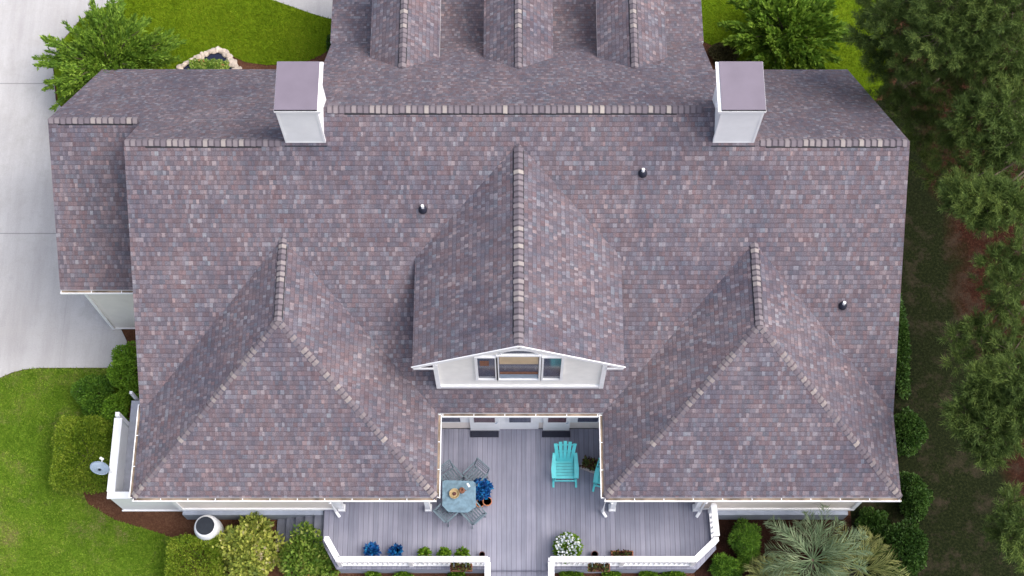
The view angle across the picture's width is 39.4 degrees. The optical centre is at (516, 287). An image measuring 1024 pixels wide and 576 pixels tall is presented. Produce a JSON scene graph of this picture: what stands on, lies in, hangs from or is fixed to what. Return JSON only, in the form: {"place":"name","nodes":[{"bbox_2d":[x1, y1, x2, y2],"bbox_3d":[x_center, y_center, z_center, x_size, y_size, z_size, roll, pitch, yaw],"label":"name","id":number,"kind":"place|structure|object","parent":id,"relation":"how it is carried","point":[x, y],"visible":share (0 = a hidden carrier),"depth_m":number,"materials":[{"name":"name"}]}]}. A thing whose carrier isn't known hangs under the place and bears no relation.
{"place":"outdoors","nodes":[
{"label":"outdoors","id":0,"kind":"place"},
{"bbox_2d":[0,0,126,377],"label":"driveway","id":1,"kind":"structure","parent":0,"point":[44,323],"depth_m":45.62,"materials":[{"name":"concrete"}]},
{"bbox_2d":[0,366,169,575],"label":"lawn","id":2,"kind":"structure","parent":0,"point":[72,508],"depth_m":42.33,"materials":[{"name":"green plant"}]},
{"bbox_2d":[46,414,113,494],"bbox_3d":[-12.861,4.909,42.403,1.895,1.132,2.413,0,69,0],"label":"hedge","id":3,"kind":"object","parent":2,"relation":"on","point":[61,442],"visible":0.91,"depth_m":42.06,"materials":[{"name":"green plant"}]},
{"bbox_2d":[70,373,114,416],"bbox_3d":[-12.787,3.201,43.118,1.270,1.160,1.434,0,69,0],"label":"shrub","id":4,"kind":"object","parent":2,"relation":"on","point":[92,392],"visible":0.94,"depth_m":42.89,"materials":[{"name":"green plant"}]},
{"bbox_2d":[97,390,132,433],"bbox_3d":[-12.137,3.664,42.893,1.096,1.274,1.400,0,69,0],"label":"shrub","id":5,"kind":"object","parent":2,"relation":"on","point":[116,402],"visible":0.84,"depth_m":42.68,"materials":[{"name":"green plant"}]},
{"bbox_2d":[54,0,330,105],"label":"front lawn","id":6,"kind":"structure","parent":0,"point":[58,72],"depth_m":48.17,"materials":[{"name":"green plant"}]},
{"bbox_2d":[31,0,185,111],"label":"ornamental tree","id":7,"kind":"object","parent":6,"relation":"on","point":[97,47],"visible":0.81,"depth_m":45.92,"materials":[{"name":"green plant"}]},
{"bbox_2d":[274,0,332,18],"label":"walkway","id":8,"kind":"structure","parent":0,"point":[322,8],"depth_m":48.48,"materials":[{"name":"concrete"}]},
{"bbox_2d":[8,19,903,575],"bbox_3d":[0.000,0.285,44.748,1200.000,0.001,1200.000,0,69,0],"label":"ground","id":9,"kind":"structure","parent":0,"point":[172,525],"depth_m":42.25,"materials":[{"name":"brown soil"}]},
{"bbox_2d":[106,340,138,401],"bbox_3d":[-11.754,2.441,43.156,1.095,1.630,1.898,0,69,0],"label":"shrub","id":10,"kind":"object","parent":9,"relation":"on","point":[122,372],"visible":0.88,"depth_m":42.91,"materials":[{"name":"green plant"}]},
{"bbox_2d":[163,533,227,575],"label":"hedge","id":11,"kind":"object","parent":9,"relation":"on","point":[175,544],"visible":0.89,"depth_m":40.90,"materials":[{"name":"green plant"}]},
{"bbox_2d":[176,46,241,68],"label":"garden pond","id":12,"kind":"structure","parent":9,"relation":"on","point":[217,57],"depth_m":47.59,"materials":[{"name":"white stone"}]},
{"bbox_2d":[194,515,223,544],"bbox_3d":[-8.912,7.026,41.508,0.776,1.260,0.776,-37,74,-13],"label":"rain barrel","id":13,"kind":"object","parent":9,"relation":"on","point":[207,527],"visible":0.81,"depth_m":40.96,"materials":[{"name":"white plastic"}]},
{"bbox_2d":[206,511,288,575],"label":"shrub","id":14,"kind":"object","parent":9,"relation":"on","point":[246,551],"visible":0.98,"depth_m":41.06,"materials":[{"name":"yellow plant"}]},
{"bbox_2d":[277,521,343,575],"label":"shrub","id":15,"kind":"object","parent":9,"relation":"on","point":[302,554],"visible":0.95,"depth_m":41.04,"materials":[{"name":"green plant"}]},
{"bbox_2d":[326,34,330,51],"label":"shrub","id":16,"kind":"object","parent":9,"relation":"on","point":[328,43],"visible":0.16,"depth_m":47.28,"materials":[{"name":"green plant"}]},
{"bbox_2d":[365,571,381,575],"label":"bedding plant","id":17,"kind":"object","parent":9,"relation":"on","point":[371,573],"visible":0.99,"depth_m":41.35,"materials":[{"name":"green plant"}]},
{"bbox_2d":[393,571,413,575],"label":"bedding plant","id":18,"kind":"object","parent":9,"relation":"on","point":[402,573],"visible":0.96,"depth_m":41.36,"materials":[{"name":"green plant"}]},
{"bbox_2d":[447,572,465,575],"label":"bedding plant","id":19,"kind":"object","parent":9,"relation":"on","point":[455,573],"visible":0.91,"depth_m":41.37,"materials":[{"name":"green plant"}]},
{"bbox_2d":[48,0,909,519],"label":"house","id":20,"kind":"structure","parent":9,"relation":"on","point":[378,250],"depth_m":38.65,"materials":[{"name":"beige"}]},
{"bbox_2d":[90,457,111,474],"bbox_3d":[-11.850,5.141,40.740,0.445,0.510,0.584,-33,73,-12],"label":"satellite dish","id":21,"kind":"object","parent":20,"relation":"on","point":[100,467],"visible":1,"depth_m":40.69,"materials":[{"name":"white paint"}]},
{"bbox_2d":[438,414,462,421],"bbox_3d":[-1.930,3.666,40.946,0.760,1.240,0.051,0,69,0],"label":"window","id":22,"kind":"structure","parent":20,"relation":"in","point":[443,419],"depth_m":41.30,"materials":[{"name":"black glass"}]},
{"bbox_2d":[469,418,499,429],"bbox_3d":[-0.920,3.826,41.292,0.860,2.300,0.105,0,69,0],"label":"door","id":23,"kind":"structure","parent":20,"relation":"in","point":[475,423],"depth_m":41.76,"materials":[{"name":"white paint"}]},
{"bbox_2d":[507,418,532,421],"bbox_3d":[0.110,3.657,40.923,0.760,1.390,0.051,0,69,0],"label":"window","id":24,"kind":"structure","parent":20,"relation":"in","point":[508,419],"depth_m":41.30,"materials":[{"name":"grey glass"}]},
{"bbox_2d":[543,418,570,429],"bbox_3d":[1.180,3.826,41.292,0.780,2.300,0.105,0,69,0],"label":"door","id":25,"kind":"structure","parent":20,"relation":"in","point":[548,423],"depth_m":41.66,"materials":[{"name":"white paint"}]},
{"bbox_2d":[575,414,600,421],"bbox_3d":[2.070,3.666,40.946,0.720,1.240,0.051,0,69,0],"label":"window","id":26,"kind":"structure","parent":20,"relation":"in","point":[576,419],"depth_m":41.30,"materials":[{"name":"glass"}]},
{"bbox_2d":[276,429,719,575],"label":"deck","id":27,"kind":"structure","parent":9,"relation":"on","point":[531,514],"depth_m":41.39,"materials":[{"name":"gray wood decking boards"},{"name":"white paint"}]},
{"bbox_2d":[363,541,381,555],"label":"potted plant","id":28,"kind":"object","parent":27,"relation":"on","point":[371,549],"visible":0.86,"depth_m":40.77,"materials":[{"name":"plant"}]},
{"bbox_2d":[387,543,403,555],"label":"potted plant","id":29,"kind":"object","parent":27,"relation":"on","point":[395,550],"visible":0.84,"depth_m":40.73,"materials":[{"name":"plant"}]},
{"bbox_2d":[417,546,432,555],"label":"potted plant","id":30,"kind":"object","parent":27,"relation":"on","point":[425,551],"visible":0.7,"depth_m":40.75,"materials":[{"name":"plant"}]},
{"bbox_2d":[436,546,451,555],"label":"potted plant","id":31,"kind":"object","parent":27,"relation":"on","point":[444,551],"visible":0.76,"depth_m":40.74,"materials":[{"name":"plant"}]},
{"bbox_2d":[432,502,460,526],"bbox_3d":[-1.990,6.433,41.065,0.640,0.906,0.580,-43,75,-15],"label":"patio chair","id":32,"kind":"object","parent":27,"relation":"on","point":[435,510],"visible":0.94,"depth_m":40.94,"materials":[{"name":"metal"}]},
{"bbox_2d":[441,459,462,481],"bbox_3d":[-1.923,5.463,41.434,0.580,0.906,0.640,-36,73,-13],"label":"patio chair","id":33,"kind":"object","parent":27,"relation":"on","point":[442,478],"visible":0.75,"depth_m":41.42,"materials":[{"name":"metal"}]},
{"bbox_2d":[442,480,475,512],"bbox_3d":[-1.639,6.098,41.286,0.970,0.731,0.940,0,69,0],"label":"dining table","id":34,"kind":"object","parent":27,"relation":"on","point":[465,502],"visible":0.93,"depth_m":40.93,"materials":[{"name":"stone"}]},
{"bbox_2d":[449,488,459,498],"bbox_3d":[-1.771,5.892,40.918,0.300,0.100,0.300,0,69,0],"label":"bowl","id":35,"kind":"object","parent":34,"relation":"on","point":[454,493],"visible":1,"depth_m":40.90,"materials":[{"name":"wicker"}]},
{"bbox_2d":[459,487,466,493],"bbox_3d":[-1.550,5.797,40.928,0.190,0.150,0.190,43,75,15],"label":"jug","id":36,"kind":"object","parent":34,"relation":"on","point":[462,490],"visible":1,"depth_m":40.88,"materials":[{"name":"ceramic"}]},
{"bbox_2d":[450,562,471,572],"bbox_3d":[-1.550,7.788,40.186,0.653,0.349,0.450,0,69,0],"label":"railing planter","id":37,"kind":"object","parent":27,"relation":"attached to","point":[461,567],"visible":1,"depth_m":40.12,"materials":[{"name":"plant"}]},
{"bbox_2d":[454,546,470,555],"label":"potted plant","id":38,"kind":"object","parent":27,"relation":"on","point":[462,551],"visible":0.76,"depth_m":40.74,"materials":[{"name":"plant"}]},
{"bbox_2d":[460,501,486,528],"bbox_3d":[-1.220,6.493,41.042,0.580,0.906,0.640,-40,74,-14],"label":"patio chair","id":39,"kind":"object","parent":27,"relation":"on","point":[481,516],"visible":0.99,"depth_m":40.99,"materials":[{"name":"metal"}]},
{"bbox_2d":[463,457,489,485],"bbox_3d":[-1.154,5.406,41.456,0.580,0.906,0.640,40,74,14],"label":"patio chair","id":40,"kind":"object","parent":27,"relation":"on","point":[485,475],"visible":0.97,"depth_m":41.43,"materials":[{"name":"metal"}]},
{"bbox_2d":[476,500,483,507],"bbox_3d":[-1.053,6.271,41.503,0.244,0.200,0.244,0,69,0],"label":"flower pot","id":41,"kind":"object","parent":27,"relation":"on","point":[480,502],"visible":0.81,"depth_m":41.42,"materials":[{"name":"ceramic"}]},
{"bbox_2d":[473,478,493,500],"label":"potted plant","id":42,"kind":"object","parent":27,"relation":"on","point":[484,487],"visible":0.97,"depth_m":41.19,"materials":[{"name":"plant"}]},
{"bbox_2d":[470,431,498,436],"bbox_3d":[-0.940,4.327,42.325,0.840,0.045,0.180,0,69,0],"label":"door mat","id":43,"kind":"object","parent":27,"relation":"on","point":[484,433],"depth_m":42.31,"materials":[{"name":"black rubber"}]},
{"bbox_2d":[483,497,491,505],"bbox_3d":[-0.837,6.217,41.492,0.276,0.260,0.276,0,69,0],"label":"flower pot","id":44,"kind":"object","parent":27,"relation":"on","point":[488,502],"visible":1,"depth_m":41.38,"materials":[{"name":"ceramic"}]},
{"bbox_2d":[542,431,569,436],"bbox_3d":[1.180,4.327,42.325,0.840,0.045,0.180,0,69,0],"label":"door mat","id":45,"kind":"object","parent":27,"relation":"on","point":[555,433],"depth_m":42.31,"materials":[{"name":"black rubber"}]},
{"bbox_2d":[551,441,578,487],"bbox_3d":[1.415,5.121,41.477,0.800,1.100,1.119,0,69,0],"label":"deck chair","id":46,"kind":"object","parent":27,"relation":"on","point":[562,467],"visible":1,"depth_m":41.53,"materials":[{"name":"teal paint"}]},
{"bbox_2d":[552,532,583,563],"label":"potted plant","id":47,"kind":"object","parent":27,"relation":"on","point":[567,544],"visible":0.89,"depth_m":40.63,"materials":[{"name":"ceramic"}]},
{"bbox_2d":[579,455,599,473],"bbox_3d":[2.175,5.151,41.691,0.670,0.645,0.472,19,70,7],"label":"planter box","id":48,"kind":"object","parent":27,"relation":"on","point":[588,464],"visible":0.96,"depth_m":41.56,"materials":[{"name":"green wood"}]},
{"bbox_2d":[591,551,597,555],"bbox_3d":[2.245,7.653,40.977,0.212,0.200,0.212,0,69,0],"label":"flower pot","id":49,"kind":"object","parent":27,"relation":"on","point":[594,553],"visible":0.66,"depth_m":40.91,"materials":[{"name":"soil"}]},
{"bbox_2d":[592,458,599,491],"bbox_3d":[2.679,5.314,41.404,0.800,1.100,1.119,11,70,4],"label":"deck chair","id":50,"kind":"object","parent":27,"relation":"on","point":[596,480],"visible":0.3,"depth_m":41.41,"materials":[{"name":"teal paint"}]},
{"bbox_2d":[587,559,609,571],"bbox_3d":[2.298,7.786,40.186,0.678,0.349,0.445,0,69,0],"label":"railing planter","id":51,"kind":"object","parent":27,"relation":"attached to","point":[597,567],"visible":1,"depth_m":40.12,"materials":[{"name":"plant"}]},
{"bbox_2d":[610,549,632,555],"bbox_3d":[3.020,7.617,40.957,0.701,0.262,0.302,0,69,0],"label":"planter box","id":52,"kind":"object","parent":27,"relation":"on","point":[622,553],"visible":0.9,"depth_m":40.92,"materials":[{"name":"ceramic"}]},
{"bbox_2d":[559,571,583,575],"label":"bedding plant","id":53,"kind":"object","parent":9,"relation":"on","point":[569,573],"visible":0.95,"depth_m":41.38,"materials":[{"name":"green plant"}]},
{"bbox_2d":[601,571,621,575],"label":"bedding plant","id":54,"kind":"object","parent":9,"relation":"on","point":[613,573],"visible":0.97,"depth_m":41.34,"materials":[{"name":"green plant"}]},
{"bbox_2d":[639,571,659,575],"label":"bedding plant","id":55,"kind":"object","parent":9,"relation":"on","point":[645,573],"visible":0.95,"depth_m":41.36,"materials":[{"name":"green plant"}]},
{"bbox_2d":[659,571,685,575],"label":"bedding plant","id":56,"kind":"object","parent":9,"relation":"on","point":[674,573],"visible":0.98,"depth_m":41.38,"materials":[{"name":"green plant"}]},
{"bbox_2d":[695,516,853,575],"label":"planting bed","id":57,"kind":"object","parent":9,"relation":"on","point":[725,530],"visible":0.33,"depth_m":42.02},
{"bbox_2d":[708,552,747,575],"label":"shrub","id":58,"kind":"object","parent":57,"relation":"on","point":[724,565],"visible":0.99,"depth_m":41.28,"materials":[{"name":"green plant"}]},
{"bbox_2d":[727,517,761,565],"bbox_3d":[6.673,7.316,41.353,1.121,1.610,1.339,26,71,9],"label":"shrub","id":59,"kind":"object","parent":57,"relation":"on","point":[748,539],"visible":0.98,"depth_m":41.18,"materials":[{"name":"green plant"}]},
{"bbox_2d":[743,551,799,575],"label":"palm tree","id":60,"kind":"object","parent":57,"relation":"on","point":[754,571],"visible":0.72,"depth_m":40.74,"materials":[{"name":"green plant"}]},
{"bbox_2d":[755,503,873,575],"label":"palm tree","id":61,"kind":"object","parent":57,"relation":"on","point":[808,564],"visible":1,"depth_m":40.32,"materials":[{"name":"green plant"}]},
{"bbox_2d":[820,524,909,575],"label":"palm tree","id":62,"kind":"object","parent":57,"relation":"on","point":[856,571],"visible":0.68,"depth_m":40.84,"materials":[{"name":"green plant"}]},
{"bbox_2d":[854,506,892,537],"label":"shrub","id":63,"kind":"object","parent":57,"relation":"on","point":[876,521],"visible":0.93,"depth_m":41.74,"materials":[{"name":"green plant"}]},
{"bbox_2d":[870,517,928,575],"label":"shrub","id":64,"kind":"object","parent":57,"relation":"on","point":[909,543],"visible":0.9,"depth_m":41.12,"materials":[{"name":"green plant"}]},
{"bbox_2d":[701,0,887,100],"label":"side lawn","id":65,"kind":"structure","parent":0,"point":[742,20],"depth_m":48.11,"materials":[{"name":"green plant"}]},
{"bbox_2d":[707,42,738,62],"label":"shrub","id":66,"kind":"object","parent":65,"relation":"on","point":[722,52],"visible":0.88,"depth_m":47.41,"materials":[{"name":"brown plant"}]},
{"bbox_2d":[717,0,854,68],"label":"ornamental tree","id":67,"kind":"object","parent":65,"relation":"on","point":[799,32],"visible":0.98,"depth_m":46.19,"materials":[{"name":"green plant"}]},
{"bbox_2d":[851,0,1023,575],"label":"woodland ground","id":68,"kind":"structure","parent":0,"point":[938,290],"depth_m":43.81,"materials":[{"name":"green plant"}]},
{"bbox_2d":[895,293,911,399],"bbox_3d":[11.819,1.641,43.883,0.718,0.892,3.746,0,69,0],"label":"shrub","id":69,"kind":"object","parent":68,"relation":"on","point":[902,379],"visible":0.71,"depth_m":43.57,"materials":[{"name":"green plant"}]},
{"bbox_2d":[893,406,928,457],"bbox_3d":[11.662,4.229,42.663,1.242,1.304,1.637,0,69,0],"label":"shrub","id":70,"kind":"object","parent":68,"relation":"on","point":[910,434],"visible":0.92,"depth_m":42.33,"materials":[{"name":"green plant"}]},
{"bbox_2d":[899,471,934,520],"bbox_3d":[11.660,6.015,41.921,1.188,1.416,1.564,-30,72,-11],"label":"shrub","id":71,"kind":"object","parent":68,"relation":"on","point":[915,502],"visible":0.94,"depth_m":41.76,"materials":[{"name":"green plant"}]},
{"bbox_2d":[840,0,1023,134],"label":"pine tree","id":72,"kind":"object","parent":68,"relation":"on","point":[923,17],"visible":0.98,"depth_m":40.40,"materials":[{"name":"green plant"}]},
{"bbox_2d":[900,71,1023,195],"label":"pine tree","id":73,"kind":"object","parent":68,"relation":"on","point":[1000,124],"visible":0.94,"depth_m":39.00,"materials":[{"name":"green plant"}]},
{"bbox_2d":[935,0,1023,122],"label":"pine tree","id":74,"kind":"object","parent":68,"relation":"on","point":[1001,24],"visible":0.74,"depth_m":38.62,"materials":[{"name":"green plant"}]},
{"bbox_2d":[935,160,1023,238],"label":"pine tree","id":75,"kind":"object","parent":68,"relation":"on","point":[988,203],"visible":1,"depth_m":37.72,"materials":[{"name":"green plant"}]},
{"bbox_2d":[936,223,1023,378],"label":"pine tree","id":76,"kind":"object","parent":68,"relation":"on","point":[1011,265],"visible":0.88,"depth_m":38.39,"materials":[{"name":"green plant"}]},
{"bbox_2d":[937,343,1023,475],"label":"pine tree","id":77,"kind":"object","parent":68,"relation":"on","point":[997,420],"visible":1,"depth_m":36.75,"materials":[{"name":"green plant"}]},
{"bbox_2d":[980,480,1023,573],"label":"pine tree","id":78,"kind":"object","parent":68,"relation":"on","point":[1012,519],"visible":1,"depth_m":37.24,"materials":[{"name":"green plant"}]}
]}

